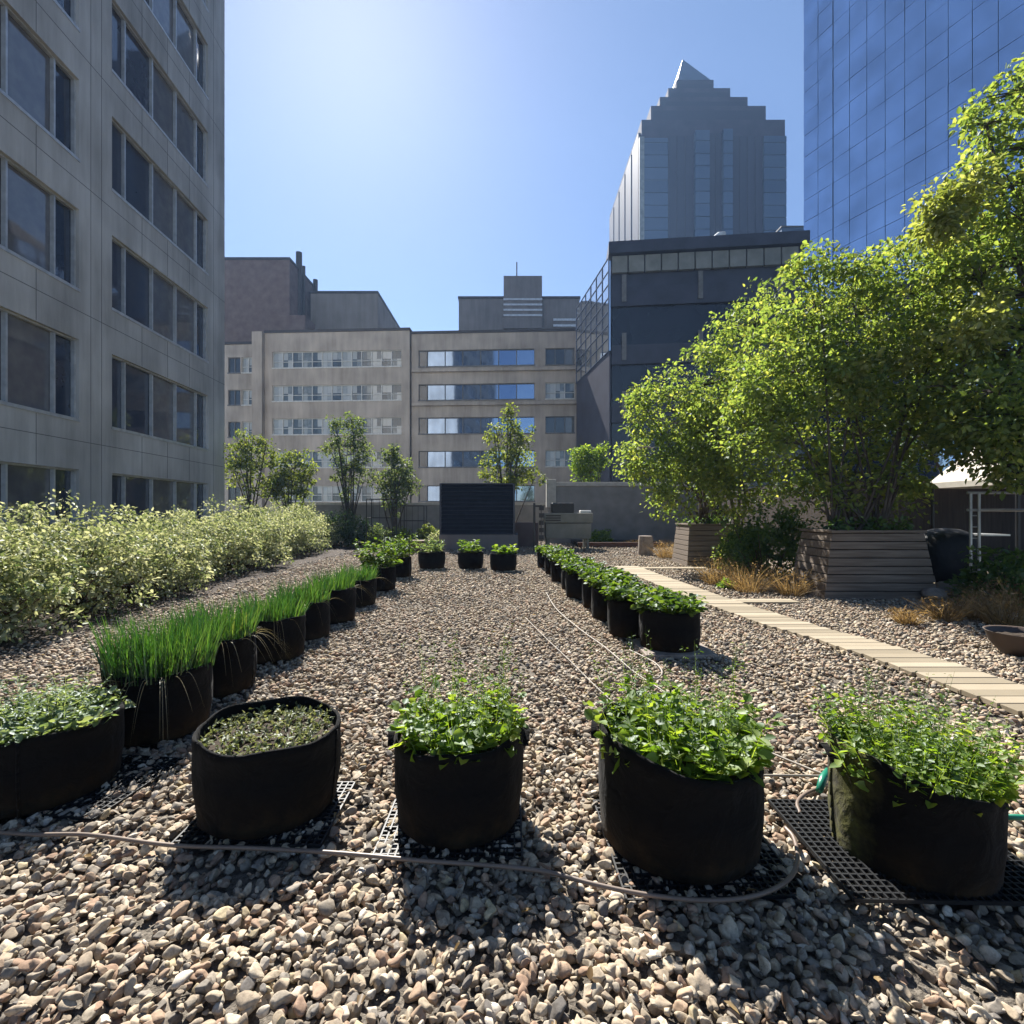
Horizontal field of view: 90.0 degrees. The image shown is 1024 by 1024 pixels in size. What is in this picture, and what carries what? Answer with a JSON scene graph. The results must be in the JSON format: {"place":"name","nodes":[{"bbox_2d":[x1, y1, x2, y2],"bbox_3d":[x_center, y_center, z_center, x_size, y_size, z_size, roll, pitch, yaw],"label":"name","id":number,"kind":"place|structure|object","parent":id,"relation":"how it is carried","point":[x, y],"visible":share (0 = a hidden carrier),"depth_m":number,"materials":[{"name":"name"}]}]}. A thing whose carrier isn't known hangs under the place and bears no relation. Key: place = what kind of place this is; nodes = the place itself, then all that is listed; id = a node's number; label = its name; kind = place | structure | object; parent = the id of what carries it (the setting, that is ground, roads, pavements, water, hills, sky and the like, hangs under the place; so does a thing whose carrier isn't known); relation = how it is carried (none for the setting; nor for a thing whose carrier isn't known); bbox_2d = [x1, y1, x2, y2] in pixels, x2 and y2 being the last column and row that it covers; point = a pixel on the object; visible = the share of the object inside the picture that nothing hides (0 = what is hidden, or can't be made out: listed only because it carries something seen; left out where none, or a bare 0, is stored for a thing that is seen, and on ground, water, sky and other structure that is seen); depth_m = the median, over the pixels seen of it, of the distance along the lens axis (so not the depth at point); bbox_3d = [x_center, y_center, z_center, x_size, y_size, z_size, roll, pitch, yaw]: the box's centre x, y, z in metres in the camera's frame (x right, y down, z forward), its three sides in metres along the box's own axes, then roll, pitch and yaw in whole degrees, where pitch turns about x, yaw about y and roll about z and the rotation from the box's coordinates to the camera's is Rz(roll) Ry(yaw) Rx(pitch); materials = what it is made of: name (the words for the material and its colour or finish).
{"place":"outdoors","nodes":[
{"label":"outdoors","id":0,"kind":"place"},
{"bbox_2d":[0,0,224,560],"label":"concrete office building","id":1,"kind":"structure","parent":0,"point":[112,252],"depth_m":16.26,"materials":[{"name":"concrete"}]},
{"bbox_2d":[0,462,75,544],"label":"window","id":2,"kind":"structure","parent":1,"relation":"in","point":[23,483],"depth_m":13.71,"materials":[{"name":"glass"}]},
{"bbox_2d":[0,307,79,421],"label":"window","id":3,"kind":"structure","parent":1,"relation":"in","point":[38,362],"depth_m":13.65,"materials":[{"name":"glass"}]},
{"bbox_2d":[0,153,79,291],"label":"window","id":4,"kind":"structure","parent":1,"relation":"in","point":[38,228],"depth_m":13.65,"materials":[{"name":"glass"}]},
{"bbox_2d":[0,0,79,161],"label":"window","id":5,"kind":"structure","parent":1,"relation":"in","point":[32,79],"depth_m":13.65,"materials":[{"name":"glass"}]},
{"bbox_2d":[112,473,205,533],"bbox_3d":[-12.985,-0.037,19.135,0.243,2.392,5.890,0,0,-4],"label":"window","id":6,"kind":"structure","parent":1,"relation":"in","point":[143,493],"depth_m":18.76,"materials":[{"name":"glass"}]},
{"bbox_2d":[112,356,208,450],"bbox_3d":[-12.983,-3.813,19.132,0.246,2.392,5.890,0,0,-4],"label":"window","id":7,"kind":"structure","parent":1,"relation":"in","point":[145,403],"depth_m":18.75,"materials":[{"name":"glass"}]},
{"bbox_2d":[112,238,208,363],"bbox_3d":[-12.984,-7.589,19.132,0.249,2.392,5.890,0,0,-4],"label":"window","id":8,"kind":"structure","parent":1,"relation":"in","point":[141,295],"depth_m":18.75,"materials":[{"name":"glass"}]},
{"bbox_2d":[112,120,208,275],"bbox_3d":[-12.982,-11.365,19.132,0.244,2.392,5.890,0,0,-4],"label":"window","id":9,"kind":"structure","parent":1,"relation":"in","point":[136,180],"depth_m":18.75,"materials":[{"name":"glass"}]},
{"bbox_2d":[112,2,208,188],"bbox_3d":[-12.986,-15.141,19.135,0.245,2.392,5.890,0,0,-4],"label":"window","id":10,"kind":"structure","parent":1,"relation":"in","point":[133,65],"depth_m":18.75,"materials":[{"name":"glass"}]},
{"bbox_2d":[143,0,208,100],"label":"window","id":11,"kind":"structure","parent":1,"relation":"in","point":[172,17],"depth_m":20.49,"materials":[{"name":"glass"}]},
{"bbox_2d":[225,251,317,341],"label":"brick tower block","id":12,"kind":"structure","parent":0,"point":[262,294],"depth_m":68.00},
{"bbox_2d":[225,327,575,519],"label":"stone office building","id":13,"kind":"structure","parent":0,"point":[434,411],"depth_m":54.28,"materials":[{"name":"beige stone"}]},
{"bbox_2d":[272,350,401,368],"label":"window","id":14,"kind":"structure","parent":13,"relation":"in","point":[381,358],"depth_m":54.62,"materials":[{"name":"glass"}]},
{"bbox_2d":[272,384,401,401],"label":"window","id":15,"kind":"structure","parent":13,"relation":"in","point":[376,392],"depth_m":54.62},
{"bbox_2d":[272,417,401,435],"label":"window","id":16,"kind":"structure","parent":13,"relation":"in","point":[302,426],"depth_m":54.70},
{"bbox_2d":[273,486,400,501],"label":"window","id":17,"kind":"structure","parent":13,"relation":"in","point":[367,493],"depth_m":54.65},
{"bbox_2d":[274,451,400,468],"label":"window","id":18,"kind":"structure","parent":13,"relation":"in","point":[322,463],"depth_m":54.66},
{"bbox_2d":[426,383,534,400],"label":"window","id":19,"kind":"structure","parent":13,"relation":"in","point":[508,391],"depth_m":54.13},
{"bbox_2d":[426,417,534,434],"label":"window","id":20,"kind":"structure","parent":13,"relation":"in","point":[459,425],"depth_m":54.20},
{"bbox_2d":[426,450,534,467],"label":"window","id":21,"kind":"structure","parent":13,"relation":"in","point":[435,459],"depth_m":54.26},
{"bbox_2d":[427,349,534,367],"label":"window","id":22,"kind":"structure","parent":13,"relation":"in","point":[498,357],"depth_m":54.13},
{"bbox_2d":[427,485,534,501],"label":"window","id":23,"kind":"structure","parent":13,"relation":"in","point":[432,491],"depth_m":53.93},
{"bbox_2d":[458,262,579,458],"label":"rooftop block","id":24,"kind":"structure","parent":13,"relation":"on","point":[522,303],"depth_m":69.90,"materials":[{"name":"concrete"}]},
{"bbox_2d":[545,348,574,365],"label":"window","id":25,"kind":"structure","parent":13,"relation":"in","point":[555,356],"depth_m":53.70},
{"bbox_2d":[545,383,574,399],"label":"window","id":26,"kind":"structure","parent":13,"relation":"in","point":[553,391],"depth_m":53.68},
{"bbox_2d":[545,416,574,433],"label":"window","id":27,"kind":"structure","parent":13,"relation":"in","point":[556,424],"depth_m":53.68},
{"bbox_2d":[0,539,1023,1023],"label":"roof terrace ground","id":28,"kind":"structure","parent":0,"point":[886,961],"depth_m":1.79,"materials":[{"name":"gravel"}]},
{"bbox_2d":[24,754,185,820],"bbox_3d":[-2.305,1.386,2.640,0.897,0.016,0.567,0,0,6],"label":"grid mat","id":29,"kind":"object","parent":28,"relation":"on","point":[99,800],"visible":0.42,"depth_m":2.56,"materials":[{"name":"black plastic"}]},
{"bbox_2d":[0,665,135,819],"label":"planter bag","id":30,"kind":"object","parent":29,"relation":"on","point":[65,745],"visible":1,"depth_m":2.46,"materials":[{"name":"black fabric"}]},
{"bbox_2d":[83,601,230,746],"bbox_3d":[-2.245,1.004,3.211,0.885,0.758,0.958,0,0,0],"label":"planter bag","id":31,"kind":"object","parent":28,"relation":"on","point":[164,680],"visible":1,"depth_m":3.10,"materials":[{"name":"black fabric"}]},
{"bbox_2d":[0,540,372,678],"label":"mulch bed","id":32,"kind":"object","parent":28,"relation":"on","point":[40,635],"visible":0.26,"depth_m":7.80,"materials":[{"name":"gravel"}]},
{"bbox_2d":[0,512,88,643],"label":"variegated shrub","id":33,"kind":"object","parent":32,"relation":"on","point":[37,593],"visible":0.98,"depth_m":5.71,"materials":[{"name":"green plant"}]},
{"bbox_2d":[0,489,174,623],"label":"variegated shrub","id":34,"kind":"object","parent":32,"relation":"on","point":[132,555],"visible":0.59,"depth_m":7.06,"materials":[{"name":"green plant"}]},
{"bbox_2d":[41,501,220,604],"bbox_3d":[-6.462,0.619,8.528,2.717,1.587,2.782,0,0,-38],"label":"variegated shrub","id":35,"kind":"object","parent":32,"relation":"on","point":[169,551],"visible":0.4,"depth_m":8.54,"materials":[{"name":"green plant"}]},
{"bbox_2d":[94,505,228,589],"bbox_3d":[-6.867,0.629,9.976,2.735,1.570,2.548,0,0,33],"label":"variegated shrub","id":36,"kind":"object","parent":32,"relation":"on","point":[184,526],"visible":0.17,"depth_m":10.04,"materials":[{"name":"green plant"}]},
{"bbox_2d":[136,501,270,576],"bbox_3d":[-6.938,0.586,11.474,2.800,1.654,2.959,0,0,15],"label":"variegated shrub","id":37,"kind":"object","parent":32,"relation":"on","point":[236,540],"visible":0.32,"depth_m":11.35,"materials":[{"name":"green plant"}]},
{"bbox_2d":[184,494,296,569],"bbox_3d":[-7.081,0.479,12.958,2.990,1.871,3.061,0,0,-4],"label":"variegated shrub","id":38,"kind":"object","parent":32,"relation":"on","point":[271,534],"visible":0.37,"depth_m":12.89,"materials":[{"name":"green plant"}]},
{"bbox_2d":[223,428,297,520],"bbox_3d":[-11.920,-1.260,23.867,3.300,5.353,2.928,0,0,-34],"label":"young tree","id":39,"kind":"object","parent":32,"relation":"on","point":[252,465],"visible":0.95,"depth_m":23.85,"materials":[{"name":"green plant"}]},
{"bbox_2d":[244,501,318,558],"bbox_3d":[-7.476,0.535,15.865,2.873,1.758,2.719,0,0,-42],"label":"variegated shrub","id":40,"kind":"object","parent":32,"relation":"on","point":[300,531],"visible":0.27,"depth_m":15.97,"materials":[{"name":"green plant"}]},
{"bbox_2d":[259,448,320,512],"bbox_3d":[-10.741,-0.881,24.497,2.924,4.596,2.083,0,0,0],"label":"young tree","id":41,"kind":"object","parent":32,"relation":"on","point":[300,477],"visible":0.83,"depth_m":24.43,"materials":[{"name":"green plant"}]},
{"bbox_2d":[268,504,331,553],"bbox_3d":[-7.724,0.531,17.388,3.098,1.766,3.173,0,0,29],"label":"variegated shrub","id":42,"kind":"object","parent":32,"relation":"on","point":[317,530],"visible":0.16,"depth_m":17.49,"materials":[{"name":"green plant"}]},
{"bbox_2d":[317,411,375,523],"bbox_3d":[-8.121,-1.805,25.072,2.961,6.432,1.938,0,0,0],"label":"young tree","id":43,"kind":"object","parent":32,"relation":"on","point":[353,467],"visible":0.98,"depth_m":24.95,"materials":[{"name":"green plant"}]},
{"bbox_2d":[336,513,375,547],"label":"evergreen shrub","id":44,"kind":"object","parent":32,"relation":"on","point":[355,534],"visible":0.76,"depth_m":20.21,"materials":[{"name":"green plant"}]},
{"bbox_2d":[159,595,290,697],"bbox_3d":[-2.197,1.027,3.984,0.955,0.711,0.932,0,0,-27],"label":"planter bag","id":45,"kind":"object","parent":28,"relation":"on","point":[234,666],"visible":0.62,"depth_m":3.93,"materials":[{"name":"black fabric"}]},
{"bbox_2d":[168,781,355,848],"bbox_3d":[-1.110,1.386,2.370,0.627,0.016,0.507,0,0,-1],"label":"grid mat","id":46,"kind":"object","parent":28,"relation":"on","point":[185,836],"visible":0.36,"depth_m":2.19,"materials":[{"name":"black plastic"}]},
{"bbox_2d":[191,696,340,839],"bbox_3d":[-1.148,1.182,2.446,0.649,0.401,0.628,0,0,0],"label":"planter bag","id":47,"kind":"object","parent":46,"relation":"on","point":[262,769],"visible":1,"depth_m":2.23,"materials":[{"name":"black fabric"}]},
{"bbox_2d":[231,586,316,662],"bbox_3d":[-2.269,1.062,4.842,0.784,0.641,0.938,0,0,0],"label":"planter bag","id":48,"kind":"object","parent":28,"relation":"on","point":[285,624],"visible":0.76,"depth_m":4.78,"materials":[{"name":"black fabric"}]},
{"bbox_2d":[265,576,348,640],"bbox_3d":[-2.256,1.056,5.627,0.946,0.654,0.865,0,0,0],"label":"planter bag","id":49,"kind":"object","parent":28,"relation":"on","point":[317,620],"visible":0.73,"depth_m":5.60,"materials":[{"name":"black fabric"}]},
{"bbox_2d":[304,568,364,623],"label":"planter bag","id":50,"kind":"object","parent":28,"relation":"on","point":[343,591],"visible":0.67,"depth_m":6.41,"materials":[{"name":"black fabric"}]},
{"bbox_2d":[331,562,382,606],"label":"planter bag","id":51,"kind":"object","parent":28,"relation":"on","point":[367,580],"visible":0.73,"depth_m":7.53,"materials":[{"name":"black fabric"}]},
{"bbox_2d":[352,532,405,590],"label":"planter bag","id":52,"kind":"object","parent":28,"relation":"on","point":[387,573],"visible":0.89,"depth_m":9.02,"materials":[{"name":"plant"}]},
{"bbox_2d":[365,443,421,529],"bbox_3d":[-5.517,-0.908,23.903,2.220,4.638,2.192,0,0,-45],"label":"young tree","id":53,"kind":"object","parent":28,"relation":"on","point":[394,485],"visible":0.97,"depth_m":23.82,"materials":[{"name":"green plant"}]},
{"bbox_2d":[378,532,417,577],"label":"planter bag","id":54,"kind":"object","parent":28,"relation":"on","point":[402,569],"visible":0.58,"depth_m":10.82,"materials":[{"name":"black fabric"}]},
{"bbox_2d":[0,826,799,902],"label":"garden hose","id":55,"kind":"object","parent":28,"relation":"on","point":[779,885],"visible":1,"depth_m":1.99,"materials":[{"name":"rubber"}]},
{"bbox_2d":[292,503,547,539],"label":"parapet wall","id":56,"kind":"structure","parent":28,"relation":"on","point":[419,512],"depth_m":26.00,"materials":[{"name":"concrete"}]},
{"bbox_2d":[415,538,445,568],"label":"planter bag","id":57,"kind":"object","parent":28,"relation":"on","point":[431,555],"visible":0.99,"depth_m":12.44,"materials":[{"name":"black fabric"}]},
{"bbox_2d":[371,798,522,862],"bbox_3d":[-0.260,1.386,2.280,0.607,0.017,0.487,0,0,0],"label":"grid mat","id":58,"kind":"object","parent":28,"relation":"on","point":[455,854],"visible":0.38,"depth_m":2.10,"materials":[{"name":"black plastic"}]},
{"bbox_2d":[385,623,528,849],"bbox_3d":[-0.244,0.971,2.376,0.648,0.822,0.652,0,0,0],"label":"planter bag","id":59,"kind":"object","parent":58,"relation":"on","point":[458,775],"visible":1,"depth_m":2.15,"materials":[{"name":"black fabric"}]},
{"bbox_2d":[457,539,483,568],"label":"planter bag","id":60,"kind":"object","parent":28,"relation":"on","point":[468,558],"visible":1,"depth_m":12.42,"materials":[{"name":"black fabric"}]},
{"bbox_2d":[439,483,517,549],"bbox_3d":[-1.242,0.165,19.800,2.940,2.470,1.600,0,0,0],"label":"louvred screen","id":61,"kind":"object","parent":28,"relation":"on","point":[484,513],"visible":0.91,"depth_m":19.05,"materials":[{"name":"metal"}]},
{"bbox_2d":[490,544,517,570],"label":"planter bag","id":62,"kind":"object","parent":28,"relation":"on","point":[503,557],"visible":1,"depth_m":12.02,"materials":[{"name":"black fabric"}]},
{"bbox_2d":[475,402,548,521],"bbox_3d":[-0.008,-1.698,22.581,3.230,6.222,2.164,0,0,0],"label":"young tree","id":63,"kind":"object","parent":28,"relation":"on","point":[509,456],"visible":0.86,"depth_m":22.39,"materials":[{"name":"green plant"}]},
{"bbox_2d":[17,556,1016,1023],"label":"fallen leaves","id":64,"kind":"object","parent":28,"relation":"on","point":[361,996],"visible":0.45,"depth_m":1.85,"materials":[{"name":"brown plant"}]},
{"bbox_2d":[515,522,537,546],"bbox_3d":[0.505,0.910,20.900,1.100,0.980,0.800,0,0,0],"label":"utility cabinet","id":65,"kind":"object","parent":28,"relation":"on","point":[524,530],"visible":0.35,"depth_m":20.50,"materials":[{"name":"grey metal"}]},
{"bbox_2d":[543,503,592,548],"bbox_3d":[2.103,0.530,19.547,1.800,1.740,1.205,0,0,0],"label":"equipment box","id":66,"kind":"object","parent":28,"relation":"on","point":[562,520],"visible":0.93,"depth_m":19.00,"materials":[{"name":"grey metal"}]},
{"bbox_2d":[561,560,606,598],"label":"planter bag","id":67,"kind":"object","parent":28,"relation":"on","point":[573,584],"visible":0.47,"depth_m":8.20,"materials":[{"name":"black fabric"}]},
{"bbox_2d":[567,441,611,481],"bbox_3d":[4.048,-1.183,26.945,2.260,5.180,1.688,0,0,20],"label":"young tree","id":68,"kind":"object","parent":28,"relation":"on","point":[588,455],"visible":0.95,"depth_m":26.79,"materials":[{"name":"green plant"}]},
{"bbox_2d":[575,566,630,608],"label":"planter bag","id":69,"kind":"object","parent":28,"relation":"on","point":[587,590],"visible":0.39,"depth_m":7.39,"materials":[{"name":"black fabric"}]},
{"bbox_2d":[581,572,640,620],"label":"planter bag","id":70,"kind":"object","parent":28,"relation":"on","point":[599,602],"visible":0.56,"depth_m":6.56,"materials":[{"name":"black fabric"}]},
{"bbox_2d":[599,578,668,638],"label":"planter bag","id":71,"kind":"object","parent":28,"relation":"on","point":[623,619],"visible":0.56,"depth_m":5.65,"materials":[{"name":"black fabric"}]},
{"bbox_2d":[546,479,749,542],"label":"rendered wall","id":72,"kind":"structure","parent":28,"relation":"on","point":[616,508],"depth_m":23.00,"materials":[{"name":"paint"}]},
{"bbox_2d":[632,640,717,658],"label":"mat","id":73,"kind":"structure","parent":28,"relation":"on","point":[700,655],"depth_m":4.92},
{"bbox_2d":[624,588,708,652],"bbox_3d":[1.568,1.095,5.227,0.829,0.576,0.817,0,0,0],"label":"planter bag","id":74,"kind":"object","parent":73,"relation":"on","point":[669,619],"visible":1,"depth_m":4.99,"materials":[{"name":"black fabric"}]},
{"bbox_2d":[593,800,808,902],"bbox_3d":[0.730,1.386,2.150,0.667,0.017,0.627,0,0,-2],"label":"grid mat","id":75,"kind":"object","parent":28,"relation":"on","point":[773,858],"visible":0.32,"depth_m":1.91,"materials":[{"name":"black plastic"}]},
{"bbox_2d":[582,625,784,884],"bbox_3d":[0.734,0.963,2.209,0.803,0.839,0.735,0,0,31],"label":"planter bag","id":76,"kind":"object","parent":75,"relation":"on","point":[681,793],"visible":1,"depth_m":1.97,"materials":[{"name":"black fabric"}]},
{"bbox_2d":[672,514,731,565],"bbox_3d":[5.200,0.716,13.800,1.398,1.360,1.297,0,0,0],"label":"timber planter","id":77,"kind":"object","parent":28,"relation":"on","point":[692,541],"visible":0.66,"depth_m":13.25,"materials":[{"name":"wood"}]},
{"bbox_2d":[605,277,819,530],"bbox_3d":[5.020,-2.485,12.569,5.131,6.626,3.613,0,0,0],"label":"maple shrub tree","id":78,"kind":"object","parent":77,"relation":"in","point":[698,419],"visible":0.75,"depth_m":12.48,"materials":[{"name":"green plant"}]},
{"bbox_2d":[692,559,797,593],"bbox_3d":[4.100,1.101,8.942,1.682,0.606,1.576,0,0,-12],"label":"grass tuft","id":79,"kind":"object","parent":28,"relation":"on","point":[741,586],"visible":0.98,"depth_m":8.90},
{"bbox_2d":[711,504,814,579],"bbox_3d":[5.401,0.623,10.907,2.231,1.621,2.227,0,0,0],"label":"leafy shrub","id":80,"kind":"object","parent":28,"relation":"on","point":[757,536],"visible":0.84,"depth_m":10.64,"materials":[{"name":"green plant"}]},
{"bbox_2d":[761,566,837,596],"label":"grass tuft","id":81,"kind":"object","parent":28,"relation":"on","point":[798,591],"visible":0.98,"depth_m":8.50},
{"bbox_2d":[614,566,1023,717],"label":"path","id":82,"kind":"structure","parent":28,"relation":"on","point":[982,687],"depth_m":5.05,"materials":[{"name":"wood"}]},
{"bbox_2d":[789,515,936,599],"bbox_3d":[5.920,0.722,8.736,1.824,1.349,1.139,0,0,1],"label":"timber planter","id":83,"kind":"object","parent":28,"relation":"on","point":[870,562],"visible":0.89,"depth_m":8.24,"materials":[{"name":"wood"}]},
{"bbox_2d":[710,229,1023,529],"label":"maple shrub tree","id":84,"kind":"object","parent":83,"relation":"in","point":[818,350],"visible":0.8,"depth_m":9.35,"materials":[{"name":"green plant"}]},
{"bbox_2d":[712,480,1023,561],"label":"timber fence","id":85,"kind":"object","parent":28,"relation":"on","point":[951,506],"visible":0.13,"depth_m":14.40,"materials":[{"name":"wood"}]},
{"bbox_2d":[768,799,1023,905],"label":"grid mat","id":86,"kind":"object","parent":28,"relation":"on","point":[815,818],"visible":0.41,"depth_m":1.92,"materials":[{"name":"black plastic"}]},
{"bbox_2d":[805,667,1023,899],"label":"planter bag","id":87,"kind":"object","parent":86,"relation":"on","point":[918,806],"visible":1,"depth_m":1.89,"materials":[{"name":"fabric"}]},
{"bbox_2d":[881,605,938,625],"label":"grass tuft","id":88,"kind":"object","parent":28,"relation":"on","point":[909,618],"visible":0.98,"depth_m":6.37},
{"bbox_2d":[904,591,986,622],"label":"grass tuft","id":89,"kind":"object","parent":28,"relation":"on","point":[953,614],"visible":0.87,"depth_m":6.54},
{"bbox_2d":[897,52,1023,500],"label":"maple tree","id":90,"kind":"object","parent":28,"relation":"on","point":[984,424],"visible":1,"depth_m":7.80,"materials":[{"name":"green plant"}]},
{"bbox_2d":[920,528,1009,581],"bbox_3d":[8.268,0.850,9.601,1.280,1.100,1.052,0,0,0],"label":"barbecue grill","id":91,"kind":"object","parent":28,"relation":"on","point":[945,546],"visible":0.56,"depth_m":9.21,"materials":[{"name":"metal"}]},
{"bbox_2d":[931,448,1022,564],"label":"canopy shelter","id":92,"kind":"object","parent":28,"relation":"on","point":[954,479],"visible":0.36,"depth_m":13.47,"materials":[{"name":"beige fabric"}]},
{"bbox_2d":[943,545,1023,608],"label":"leafy shrub","id":93,"kind":"object","parent":28,"relation":"on","point":[1012,569],"visible":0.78,"depth_m":7.72,"materials":[{"name":"green plant"}]},
{"bbox_2d":[951,584,1023,626],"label":"grass tuft","id":94,"kind":"object","parent":28,"relation":"on","point":[1007,620],"visible":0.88,"depth_m":6.30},
{"bbox_2d":[966,492,1023,585],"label":"metal handrail","id":95,"kind":"object","parent":28,"relation":"on","point":[978,515],"visible":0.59,"depth_m":8.58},
{"bbox_2d":[982,625,1023,656],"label":"bowl planter","id":96,"kind":"object","parent":28,"relation":"on","point":[1007,639],"visible":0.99,"depth_m":4.99,"materials":[{"name":"ceramic"}]},
{"bbox_2d":[225,0,803,330],"label":"sky","id":97,"kind":"structure","parent":0,"point":[413,153],"materials":[{"name":"blue"}]},
{"bbox_2d":[576,230,809,487],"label":"dark office building","id":98,"kind":"structure","parent":0,"point":[643,306],"depth_m":39.71,"materials":[{"name":"metal"}]},
{"bbox_2d":[612,300,802,344],"bbox_3d":[14.921,-14.532,39.467,14.200,3.028,0.070,0,0,6],"label":"window","id":99,"kind":"structure","parent":98,"relation":"in","point":[665,323],"depth_m":39.73,"materials":[{"name":"black glass"}]},
{"bbox_2d":[612,361,802,402],"bbox_3d":[14.921,-10.002,39.467,14.200,3.028,0.070,0,0,6],"label":"window","id":100,"kind":"structure","parent":98,"relation":"in","point":[622,375],"depth_m":39.90,"materials":[{"name":"black glass"}]},
{"bbox_2d":[612,420,802,460],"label":"window","id":101,"kind":"structure","parent":98,"relation":"in","point":[620,436],"depth_m":40.01,"materials":[{"name":"black glass"}]},
{"bbox_2d":[609,60,786,241],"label":"stepped tower","id":102,"kind":"structure","parent":0,"point":[706,158],"depth_m":159.70,"materials":[{"name":"glass"}]},
{"bbox_2d":[804,0,1023,479],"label":"blue glass tower","id":103,"kind":"structure","parent":0,"point":[889,85],"depth_m":41.22,"materials":[{"name":"glass"}]},
{"label":"street ground","id":104,"kind":"structure","parent":0,"visible":0},
{"bbox_2d":[310,291,399,493],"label":"panelled block","id":105,"kind":"structure","parent":104,"relation":"on","point":[347,309],"depth_m":74.00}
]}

